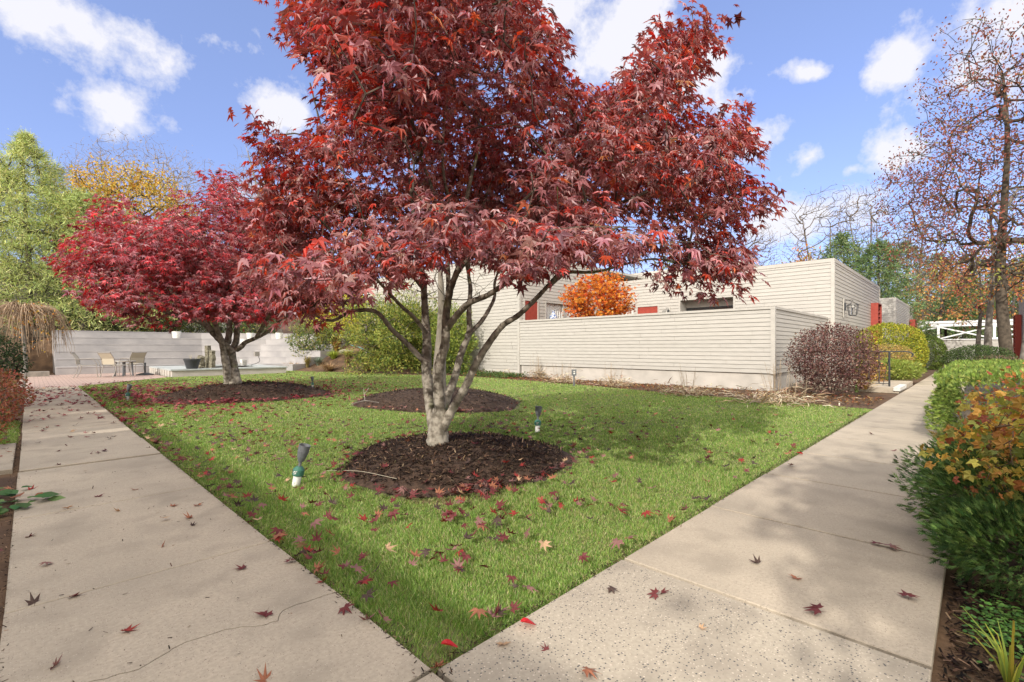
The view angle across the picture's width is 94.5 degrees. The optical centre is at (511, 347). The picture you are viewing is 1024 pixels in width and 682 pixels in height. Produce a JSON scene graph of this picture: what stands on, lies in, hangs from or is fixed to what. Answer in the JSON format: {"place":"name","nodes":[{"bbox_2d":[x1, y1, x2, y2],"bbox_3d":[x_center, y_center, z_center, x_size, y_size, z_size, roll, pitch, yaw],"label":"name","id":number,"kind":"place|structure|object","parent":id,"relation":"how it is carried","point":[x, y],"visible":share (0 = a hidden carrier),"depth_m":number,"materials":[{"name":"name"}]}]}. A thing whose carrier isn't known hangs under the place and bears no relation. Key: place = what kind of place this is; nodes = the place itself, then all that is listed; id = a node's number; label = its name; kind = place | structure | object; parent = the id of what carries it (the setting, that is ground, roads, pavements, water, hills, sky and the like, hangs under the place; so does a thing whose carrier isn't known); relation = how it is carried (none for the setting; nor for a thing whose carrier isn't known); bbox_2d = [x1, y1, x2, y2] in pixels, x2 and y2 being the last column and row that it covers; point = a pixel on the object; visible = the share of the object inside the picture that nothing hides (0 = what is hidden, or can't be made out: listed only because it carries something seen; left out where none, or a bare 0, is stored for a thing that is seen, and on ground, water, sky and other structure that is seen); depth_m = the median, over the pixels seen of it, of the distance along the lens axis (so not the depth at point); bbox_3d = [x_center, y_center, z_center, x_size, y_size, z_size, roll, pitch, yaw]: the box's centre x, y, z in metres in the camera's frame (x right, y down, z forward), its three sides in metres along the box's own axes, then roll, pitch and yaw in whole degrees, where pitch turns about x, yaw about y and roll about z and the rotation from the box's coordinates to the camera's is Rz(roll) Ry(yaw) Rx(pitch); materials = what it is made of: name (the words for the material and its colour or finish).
{"place":"outdoors","nodes":[
{"label":"outdoors","id":0,"kind":"place"},
{"bbox_2d":[0,443,15,474],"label":"side path","id":1,"kind":"structure","parent":0,"point":[6,462],"depth_m":5.21,"materials":[{"name":"concrete"}]},
{"bbox_2d":[13,372,166,387],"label":"patio","id":2,"kind":"structure","parent":0,"point":[60,380],"depth_m":18.48,"materials":[{"name":"brick"}]},
{"bbox_2d":[0,298,74,386],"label":"weeping shrub","id":3,"kind":"object","parent":2,"relation":"on","point":[23,314],"visible":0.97,"depth_m":14.46,"materials":[{"name":"beige plant"}]},
{"bbox_2d":[71,352,100,377],"bbox_3d":[-17.850,0.696,19.821,0.897,1.082,0.733,0,0,-32],"label":"patio chair","id":4,"kind":"object","parent":2,"relation":"on","point":[76,357],"visible":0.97,"depth_m":19.76,"materials":[{"name":"beige"}]},
{"bbox_2d":[97,352,130,377],"bbox_3d":[-16.654,0.696,19.797,0.732,1.082,0.897,0,0,8],"label":"patio chair","id":5,"kind":"object","parent":2,"relation":"on","point":[107,359],"visible":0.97,"depth_m":19.55,"materials":[{"name":"beige fabric"}]},
{"bbox_2d":[119,351,146,374],"bbox_3d":[-17.233,0.696,21.545,0.897,1.082,0.732,0,0,20],"label":"patio chair","id":6,"kind":"object","parent":2,"relation":"on","point":[138,357],"visible":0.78,"depth_m":21.45,"materials":[{"name":"beige fabric"}]},
{"bbox_2d":[209,350,215,367],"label":"stone column","id":7,"kind":"structure","parent":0,"point":[212,358],"depth_m":22.69,"materials":[{"name":"beige stone"}]},
{"bbox_2d":[0,371,872,674],"bbox_3d":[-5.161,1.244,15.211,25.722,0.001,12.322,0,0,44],"label":"lawn","id":8,"kind":"structure","parent":0,"point":[427,653],"depth_m":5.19,"materials":[{"name":"green plant"}]},
{"bbox_2d":[150,382,330,404],"bbox_3d":[-6.989,1.067,12.345,3.953,0.342,3.914,0,0,44],"label":"mulch mound","id":9,"kind":"object","parent":8,"relation":"on","point":[250,393],"visible":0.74,"depth_m":11.26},
{"bbox_2d":[40,164,343,383],"bbox_3d":[-7.601,-1.881,12.235,8.364,5.835,6.514,0,0,44],"label":"japanese maple","id":10,"kind":"object","parent":9,"relation":"on","point":[163,257],"visible":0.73,"depth_m":10.37,"materials":[{"name":"red plant"}]},
{"bbox_2d":[292,443,310,486],"bbox_3d":[-1.895,1.071,4.244,0.175,0.429,0.103,0,0,-2],"label":"path light","id":11,"kind":"object","parent":8,"relation":"on","point":[302,454],"visible":0.99,"depth_m":4.21,"materials":[{"name":"white plastic"}]},
{"bbox_2d":[353,387,518,412],"bbox_3d":[-1.540,1.079,10.798,4.075,0.318,3.642,0,0,44],"label":"mulch mound","id":12,"kind":"object","parent":8,"relation":"on","point":[415,402],"visible":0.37,"depth_m":9.74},
{"bbox_2d":[396,257,495,392],"bbox_3d":[-1.302,-0.863,9.526,2.078,3.812,2.065,0,0,44],"label":"maple","id":13,"kind":"object","parent":12,"relation":"on","point":[441,293],"visible":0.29,"depth_m":9.35,"materials":[{"name":"red plant"}]},
{"bbox_2d":[342,433,573,497],"bbox_3d":[-0.648,1.120,5.245,2.442,0.236,2.440,0,0,44],"label":"mulch mound","id":14,"kind":"object","parent":8,"relation":"on","point":[421,486],"visible":0.41,"depth_m":4.46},
{"bbox_2d":[227,0,795,446],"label":"japanese maple","id":15,"kind":"object","parent":14,"relation":"on","point":[391,70],"visible":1,"depth_m":4.33,"materials":[{"name":"red plant"}]},
{"bbox_2d":[0,372,934,517],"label":"leaf litter","id":16,"kind":"object","parent":8,"relation":"on","point":[143,397],"visible":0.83,"depth_m":7.33,"materials":[{"name":"red plant"}]},
{"bbox_2d":[534,406,541,431],"bbox_3d":[0.387,1.069,6.988,0.111,0.424,0.112,0,0,44],"label":"path light","id":17,"kind":"object","parent":8,"relation":"on","point":[537,421],"visible":0.98,"depth_m":6.96,"materials":[{"name":"white plastic"}]},
{"bbox_2d":[0,313,1023,681],"bbox_3d":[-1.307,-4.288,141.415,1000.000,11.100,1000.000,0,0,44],"label":"ground","id":18,"kind":"structure","parent":0,"point":[38,361],"depth_m":3.33,"materials":[{"name":"soil"}]},
{"bbox_2d":[0,402,16,442],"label":"azalea","id":19,"kind":"object","parent":18,"relation":"on","point":[2,425],"visible":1,"depth_m":5.93,"materials":[{"name":"red plant"}]},
{"bbox_2d":[0,485,31,495],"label":"bergenia","id":20,"kind":"object","parent":18,"relation":"on","point":[7,492],"visible":0.92,"depth_m":3.85,"materials":[{"name":"green plant"}]},
{"bbox_2d":[0,334,33,387],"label":"boxwood","id":21,"kind":"object","parent":18,"relation":"on","point":[10,364],"visible":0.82,"depth_m":9.64,"materials":[{"name":"green plant"}]},
{"bbox_2d":[0,491,64,514],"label":"bergenia","id":22,"kind":"object","parent":18,"relation":"on","point":[52,495],"visible":0.98,"depth_m":3.73,"materials":[{"name":"green plant"}]},
{"bbox_2d":[20,371,49,376],"bbox_3d":[-21.535,1.140,19.459,0.500,0.240,3.600,0,0,44],"label":"kerb stone","id":23,"kind":"object","parent":18,"relation":"on","point":[38,373],"visible":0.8,"depth_m":20.35,"materials":[{"name":"beige stone"}]},
{"bbox_2d":[0,169,106,312],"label":"pine tree","id":24,"kind":"object","parent":18,"relation":"on","point":[23,244],"visible":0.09,"depth_m":32.95,"materials":[{"name":"green plant"}]},
{"bbox_2d":[33,303,101,331],"bbox_3d":[-29.595,-1.884,31.552,2.695,2.528,3.537,0,0,44],"label":"rhododendron","id":25,"kind":"object","parent":18,"relation":"on","point":[72,319],"visible":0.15,"depth_m":31.26,"materials":[{"name":"green plant"}]},
{"bbox_2d":[59,137,116,233],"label":"bare tree","id":26,"kind":"object","parent":18,"relation":"on","point":[71,162],"visible":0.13,"depth_m":61.47,"materials":[{"name":"brown plant"}]},
{"bbox_2d":[0,126,176,344],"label":"pine tree","id":27,"kind":"object","parent":18,"relation":"on","point":[23,140],"visible":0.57,"depth_m":29.33,"materials":[{"name":"green plant"}]},
{"bbox_2d":[0,183,210,330],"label":"pine tree","id":28,"kind":"object","parent":18,"relation":"on","point":[75,195],"visible":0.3,"depth_m":28.63,"materials":[{"name":"green plant"}]},
{"bbox_2d":[82,127,142,216],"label":"bare tree","id":29,"kind":"object","parent":18,"relation":"on","point":[113,159],"visible":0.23,"depth_m":59.46,"materials":[{"name":"brown plant"}]},
{"bbox_2d":[0,271,241,343],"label":"hedge","id":30,"kind":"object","parent":18,"relation":"on","point":[16,298],"depth_m":32.67,"materials":[{"name":"plant"}]},
{"bbox_2d":[31,151,211,272],"bbox_3d":[-32.130,-8.626,40.213,12.958,15.324,12.718,0,0,44],"label":"golden tree","id":31,"kind":"object","parent":18,"relation":"on","point":[137,188],"visible":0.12,"depth_m":38.19,"materials":[{"name":"yellow plant"}]},
{"bbox_2d":[101,309,153,331],"bbox_3d":[-27.587,-1.870,34.061,2.598,2.451,3.336,0,0,44],"label":"rhododendron","id":32,"kind":"object","parent":18,"relation":"on","point":[115,326],"visible":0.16,"depth_m":33.46,"materials":[{"name":"green plant"}]},
{"bbox_2d":[120,133,185,216],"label":"bare tree","id":33,"kind":"object","parent":18,"relation":"on","point":[163,163],"visible":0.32,"depth_m":63.06,"materials":[{"name":"brown plant"}]},
{"bbox_2d":[137,309,186,331],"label":"rhododendron","id":34,"kind":"object","parent":18,"relation":"on","point":[157,330],"visible":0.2,"depth_m":34.03,"materials":[{"name":"green plant"}]},
{"bbox_2d":[150,145,204,218],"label":"bare tree","id":35,"kind":"object","parent":18,"relation":"on","point":[178,176],"visible":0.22,"depth_m":59.59,"materials":[{"name":"brown plant"}]},
{"bbox_2d":[164,311,208,332],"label":"rhododendron","id":36,"kind":"object","parent":18,"relation":"on","point":[190,329],"visible":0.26,"depth_m":34.02,"materials":[{"name":"green plant"}]},
{"bbox_2d":[180,159,227,245],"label":"bare tree","id":37,"kind":"object","parent":18,"relation":"on","point":[199,185],"visible":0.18,"depth_m":64.96,"materials":[{"name":"brown plant"}]},
{"bbox_2d":[52,330,356,374],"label":"stepped terrace","id":38,"kind":"structure","parent":18,"relation":"on","point":[163,348],"depth_m":26.47,"materials":[{"name":"concrete"}]},
{"bbox_2d":[149,364,287,376],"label":"raised pool","id":39,"kind":"structure","parent":18,"relation":"on","point":[175,371],"depth_m":22.14,"materials":[{"name":"paint"}]},
{"bbox_2d":[183,356,200,368],"bbox_3d":[-14.219,0.582,21.041,0.660,0.677,0.660,0,0,44],"label":"black planter","id":40,"kind":"object","parent":39,"relation":"on","point":[192,363],"visible":1,"depth_m":20.83,"materials":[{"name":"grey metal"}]},
{"bbox_2d":[0,386,443,681],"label":"walk","id":41,"kind":"structure","parent":18,"relation":"on","point":[227,635],"depth_m":2.41,"materials":[{"name":"concrete"}]},
{"bbox_2d":[232,318,279,333],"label":"rhododendron","id":42,"kind":"object","parent":18,"relation":"on","point":[254,328],"visible":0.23,"depth_m":32.72,"materials":[{"name":"green plant"}]},
{"bbox_2d":[228,118,312,332],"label":"bare tree","id":43,"kind":"object","parent":18,"relation":"on","point":[280,329],"visible":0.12,"depth_m":41.59,"materials":[{"name":"brown plant"}]},
{"bbox_2d":[284,319,338,356],"bbox_3d":[-12.074,-0.571,28.531,3.321,2.680,3.103,0,0,44],"label":"rhododendron","id":44,"kind":"object","parent":18,"relation":"on","point":[298,335],"visible":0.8,"depth_m":28.00,"materials":[{"name":"green plant"}]},
{"bbox_2d":[301,294,368,340],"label":"golden conifer","id":45,"kind":"object","parent":18,"relation":"on","point":[344,321],"visible":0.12,"depth_m":29.61,"materials":[{"name":"yellow plant"}]},
{"bbox_2d":[318,279,455,375],"bbox_3d":[-5.558,-1.128,24.067,6.837,5.108,6.790,0,0,44],"label":"juniper","id":46,"kind":"object","parent":18,"relation":"on","point":[387,343],"visible":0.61,"depth_m":22.52,"materials":[{"name":"green plant"}]},
{"bbox_2d":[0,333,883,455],"bbox_3d":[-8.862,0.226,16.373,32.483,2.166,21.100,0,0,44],"label":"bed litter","id":47,"kind":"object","parent":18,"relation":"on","point":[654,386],"visible":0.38,"depth_m":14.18,"materials":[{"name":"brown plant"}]},
{"bbox_2d":[430,301,478,371],"bbox_3d":[-2.830,-0.513,22.237,2.754,3.848,2.935,0,0,-1],"label":"juniper","id":48,"kind":"object","parent":18,"relation":"on","point":[456,340],"visible":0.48,"depth_m":21.78,"materials":[{"name":"green plant"}]},
{"bbox_2d":[419,358,527,377],"bbox_3d":[-1.924,0.846,21.657,6.032,0.887,1.726,0,0,44],"label":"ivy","id":49,"kind":"object","parent":18,"relation":"on","point":[495,374],"visible":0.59,"depth_m":20.30,"materials":[{"name":"green plant"}]},
{"bbox_2d":[0,377,1023,681],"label":"bark chips","id":50,"kind":"object","parent":18,"relation":"on","point":[494,439],"visible":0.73,"depth_m":4.45,"materials":[{"name":"brown wood"}]},
{"bbox_2d":[522,355,548,378],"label":"dead perennial","id":51,"kind":"object","parent":18,"relation":"on","point":[538,375],"visible":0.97,"depth_m":19.64,"materials":[{"name":"beige plant"}]},
{"bbox_2d":[540,365,586,383],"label":"dead perennial","id":52,"kind":"object","parent":18,"relation":"on","point":[562,379],"visible":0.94,"depth_m":16.85,"materials":[{"name":"beige plant"}]},
{"bbox_2d":[558,264,638,317],"bbox_3d":[3.704,-1.124,20.279,3.526,4.771,3.607,0,0,44],"label":"japanese maple","id":53,"kind":"object","parent":18,"relation":"on","point":[598,283],"visible":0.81,"depth_m":19.62,"materials":[{"name":"orange plant"}]},
{"bbox_2d":[589,363,637,386],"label":"dead perennial","id":54,"kind":"object","parent":18,"relation":"on","point":[612,383],"visible":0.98,"depth_m":15.42,"materials":[{"name":"beige plant"}]},
{"bbox_2d":[364,256,881,377],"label":"beige house","id":55,"kind":"structure","parent":18,"relation":"on","point":[822,287],"depth_m":21.63,"materials":[{"name":"paint"}]},
{"bbox_2d":[523,299,538,319],"bbox_3d":[0.848,-0.760,21.294,0.095,2.820,0.980,0,0,44],"label":"door","id":56,"kind":"structure","parent":55,"relation":"in","point":[533,312],"depth_m":21.35,"materials":[{"name":"red paint"}]},
{"bbox_2d":[545,301,596,318],"bbox_3d":[2.940,-0.760,23.494,0.180,2.820,4.150,0,0,44],"label":"window","id":57,"kind":"structure","parent":55,"relation":"in","point":[549,306],"depth_m":22.79,"materials":[{"name":"grey glass"}]},
{"bbox_2d":[636,305,658,313],"bbox_3d":[6.863,-0.750,23.913,1.230,2.800,0.095,0,0,44],"label":"door","id":58,"kind":"structure","parent":55,"relation":"in","point":[648,308],"depth_m":23.92,"materials":[{"name":"red paint"}]},
{"bbox_2d":[679,295,734,311],"bbox_3d":[9.197,-1.475,22.102,2.600,1.750,0.770,0,0,44],"label":"window","id":59,"kind":"structure","parent":55,"relation":"in","point":[690,305],"depth_m":22.43,"materials":[{"name":"black glass"}]},
{"bbox_2d":[843,298,858,317],"bbox_3d":[13.906,-1.650,19.420,0.508,0.788,0.375,0,0,44],"label":"wall lantern","id":60,"kind":"object","parent":55,"relation":"attached to","point":[852,308],"depth_m":19.42,"materials":[{"name":"black metal"}]},
{"bbox_2d":[618,218,682,273],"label":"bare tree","id":61,"kind":"object","parent":18,"relation":"on","point":[654,262],"visible":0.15,"depth_m":65.30,"materials":[{"name":"brown plant"}]},
{"bbox_2d":[519,306,827,390],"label":"courtyard wall","id":62,"kind":"structure","parent":18,"relation":"on","point":[731,348],"depth_m":15.86,"materials":[{"name":"paint"}]},
{"bbox_2d":[438,560,930,681],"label":"walk corner","id":63,"kind":"object","parent":18,"relation":"on","point":[630,631],"visible":1,"depth_m":1.93,"materials":[{"name":"concrete"}]},
{"bbox_2d":[642,367,737,397],"bbox_3d":[4.667,0.940,12.673,2.591,1.064,2.070,0,0,44],"label":"dead perennial","id":64,"kind":"object","parent":18,"relation":"on","point":[686,391],"visible":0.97,"depth_m":12.43,"materials":[{"name":"beige plant"}]},
{"bbox_2d":[740,222,784,265],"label":"bare tree","id":65,"kind":"object","parent":18,"relation":"on","point":[764,247],"visible":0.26,"depth_m":57.53,"materials":[{"name":"brown plant"}]},
{"bbox_2d":[714,360,860,408],"bbox_3d":[5.952,0.844,10.737,2.717,1.247,3.126,0,0,-7],"label":"dead perennial","id":66,"kind":"object","parent":18,"relation":"on","point":[786,397],"visible":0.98,"depth_m":10.51,"materials":[{"name":"beige plant"}]},
{"bbox_2d":[624,369,964,676],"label":"walk","id":67,"kind":"structure","parent":18,"relation":"on","point":[819,517],"depth_m":2.93,"materials":[{"name":"concrete"}]},
{"bbox_2d":[780,241,825,262],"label":"autumn tree","id":68,"kind":"object","parent":18,"relation":"on","point":[806,256],"visible":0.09,"depth_m":39.66,"materials":[{"name":"brown plant"}]},
{"bbox_2d":[777,185,885,267],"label":"bare tree","id":69,"kind":"object","parent":18,"relation":"on","point":[821,226],"visible":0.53,"depth_m":51.55,"materials":[{"name":"brown plant"}]},
{"bbox_2d":[782,320,883,394],"bbox_3d":[8.556,0.251,12.617,2.192,2.012,2.181,0,0,0],"label":"barberry","id":70,"kind":"object","parent":18,"relation":"on","point":[825,371],"visible":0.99,"depth_m":12.26,"materials":[{"name":"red plant"}]},
{"bbox_2d":[793,378,912,393],"bbox_3d":[11.057,1.167,15.253,2.610,0.165,3.940,0,0,44],"label":"entry landing","id":71,"kind":"object","parent":18,"relation":"on","point":[897,386],"visible":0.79,"depth_m":13.90,"materials":[{"name":"concrete"}]},
{"bbox_2d":[804,351,913,386],"bbox_3d":[10.371,0.591,14.261,2.663,1.026,0.531,0,0,44],"label":"handrail","id":72,"kind":"object","parent":71,"relation":"on","point":[888,364],"visible":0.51,"depth_m":13.61,"materials":[{"name":"black metal"}]},
{"bbox_2d":[815,230,891,296],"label":"pine tree","id":73,"kind":"object","parent":18,"relation":"on","point":[838,246],"visible":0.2,"depth_m":45.49,"materials":[{"name":"green plant"}]},
{"bbox_2d":[856,359,890,381],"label":"hydrangea","id":74,"kind":"object","parent":18,"relation":"on","point":[883,370],"visible":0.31,"depth_m":15.68,"materials":[{"name":"beige plant"}]},
{"bbox_2d":[821,179,932,298],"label":"bare tree","id":75,"kind":"object","parent":18,"relation":"on","point":[870,212],"visible":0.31,"depth_m":55.10,"materials":[{"name":"brown plant"}]},
{"bbox_2d":[864,344,915,376],"bbox_3d":[13.960,0.539,17.508,1.592,1.441,1.876,0,0,44],"label":"azalea","id":76,"kind":"object","parent":18,"relation":"on","point":[900,355],"visible":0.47,"depth_m":17.17,"materials":[{"name":"yellow plant"}]},
{"bbox_2d":[854,322,929,371],"bbox_3d":[16.960,0.072,21.317,2.838,2.523,3.284,0,0,44],"label":"clipped yew","id":77,"kind":"object","parent":18,"relation":"on","point":[918,349],"visible":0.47,"depth_m":20.58,"materials":[{"name":"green plant"}]},
{"bbox_2d":[857,357,926,380],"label":"juniper","id":78,"kind":"object","parent":18,"relation":"on","point":[917,370],"visible":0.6,"depth_m":16.16,"materials":[{"name":"green plant"}]},
{"bbox_2d":[846,233,939,335],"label":"pine tree","id":79,"kind":"object","parent":18,"relation":"on","point":[874,251],"visible":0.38,"depth_m":40.89,"materials":[{"name":"green plant"}]},
{"bbox_2d":[880,297,916,349],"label":"beige house","id":80,"kind":"structure","parent":18,"relation":"on","point":[895,310],"depth_m":33.12,"materials":[{"name":"paint"}]},
{"bbox_2d":[875,196,969,327],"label":"bare tree","id":81,"kind":"object","parent":18,"relation":"on","point":[921,248],"visible":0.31,"depth_m":49.42,"materials":[{"name":"brown plant"}]},
{"bbox_2d":[900,334,947,369],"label":"clipped yew","id":82,"kind":"object","parent":18,"relation":"on","point":[940,351],"visible":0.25,"depth_m":27.41,"materials":[{"name":"green plant"}]},
{"bbox_2d":[880,239,969,333],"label":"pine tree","id":83,"kind":"object","parent":18,"relation":"on","point":[922,290],"visible":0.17,"depth_m":60.55,"materials":[{"name":"green plant"}]},
{"bbox_2d":[894,254,986,337],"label":"autumn tree","id":84,"kind":"object","parent":18,"relation":"on","point":[941,302],"visible":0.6,"depth_m":43.94,"materials":[{"name":"orange plant"}]},
{"bbox_2d":[864,3,1023,355],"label":"tall tree","id":85,"kind":"object","parent":18,"relation":"on","point":[1002,239],"visible":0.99,"depth_m":20.60,"materials":[{"name":"brown plant"}]},
{"bbox_2d":[910,252,981,334],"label":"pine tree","id":86,"kind":"object","parent":18,"relation":"on","point":[930,281],"visible":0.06,"depth_m":69.79,"materials":[{"name":"green plant"}]},
{"bbox_2d":[888,424,1023,600],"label":"juniper","id":87,"kind":"object","parent":18,"relation":"on","point":[957,519],"visible":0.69,"depth_m":2.54,"materials":[{"name":"green plant"}]},
{"bbox_2d":[902,160,1023,352],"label":"slim tree","id":88,"kind":"object","parent":18,"relation":"on","point":[988,327],"visible":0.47,"depth_m":23.47,"materials":[{"name":"brown plant"}]},
{"bbox_2d":[917,319,1012,360],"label":"fence","id":89,"kind":"object","parent":18,"relation":"on","point":[951,343],"visible":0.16,"depth_m":42.44,"materials":[{"name":"paint"}]},
{"bbox_2d":[925,272,1012,338],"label":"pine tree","id":90,"kind":"object","parent":18,"relation":"on","point":[944,316],"visible":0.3,"depth_m":51.24,"materials":[{"name":"plant"}]},
{"bbox_2d":[918,380,1023,537],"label":"autumn shrub","id":91,"kind":"object","parent":18,"relation":"on","point":[986,439],"visible":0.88,"depth_m":2.64,"materials":[{"name":"orange plant"}]},
{"bbox_2d":[927,406,1015,448],"bbox_3d":[4.836,0.837,4.350,1.565,0.739,2.172,0,0,44],"label":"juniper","id":92,"kind":"object","parent":18,"relation":"on","point":[935,433],"visible":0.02,"depth_m":4.69,"materials":[{"name":"green plant"}]},
{"bbox_2d":[922,357,1023,437],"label":"yew hedge","id":93,"kind":"object","parent":18,"relation":"on","point":[952,377],"visible":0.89,"depth_m":6.57,"materials":[{"name":"green plant"}]},
{"bbox_2d":[928,240,1023,355],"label":"autumn tree","id":94,"kind":"object","parent":18,"relation":"on","point":[981,304],"visible":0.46,"depth_m":33.96,"materials":[{"name":"orange plant"}]},
{"bbox_2d":[939,344,1019,364],"bbox_3d":[17.700,0.550,17.985,2.275,1.423,2.198,0,0,44],"label":"boxwood","id":95,"kind":"object","parent":18,"relation":"on","point":[959,354],"visible":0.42,"depth_m":17.78,"materials":[{"name":"green plant"}]},
{"bbox_2d":[955,609,1023,681],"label":"strap leaf plant","id":96,"kind":"object","parent":18,"relation":"on","point":[1006,667],"visible":1,"depth_m":1.78,"materials":[{"name":"green plant"}]},
{"bbox_2d":[955,362,1023,423],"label":"autumn shrub","id":97,"kind":"object","parent":18,"relation":"on","point":[1006,375],"visible":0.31,"depth_m":3.94,"materials":[{"name":"orange plant"}]},
{"bbox_2d":[959,582,1023,680],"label":"clover patch","id":98,"kind":"object","parent":18,"relation":"on","point":[1004,617],"visible":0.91,"depth_m":2.06,"materials":[{"name":"green plant"}]},
{"bbox_2d":[977,254,1023,335],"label":"autumn tree","id":99,"kind":"object","parent":18,"relation":"on","point":[1013,312],"visible":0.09,"depth_m":52.03,"materials":[{"name":"orange plant"}]},
{"bbox_2d":[978,147,1023,359],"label":"leaning tree","id":100,"kind":"object","parent":18,"relation":"on","point":[1022,343],"visible":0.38,"depth_m":21.77,"materials":[{"name":"brown plant"}]},
{"bbox_2d":[0,0,1023,311],"label":"sky","id":101,"kind":"structure","parent":0,"point":[826,80],"materials":[{"name":"blue"}]},
{"bbox_2d":[1013,294,1023,357],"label":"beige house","id":102,"kind":"structure","parent":0,"point":[1018,324],"depth_m":31.88,"materials":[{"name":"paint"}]},
{"label":"lawn strip","id":103,"kind":"structure","parent":0,"visible":0},
{"bbox_2d":[0,367,36,423],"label":"azalea","id":104,"kind":"object","parent":103,"relation":"on","point":[11,404],"visible":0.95,"depth_m":7.60,"materials":[{"name":"red plant"}]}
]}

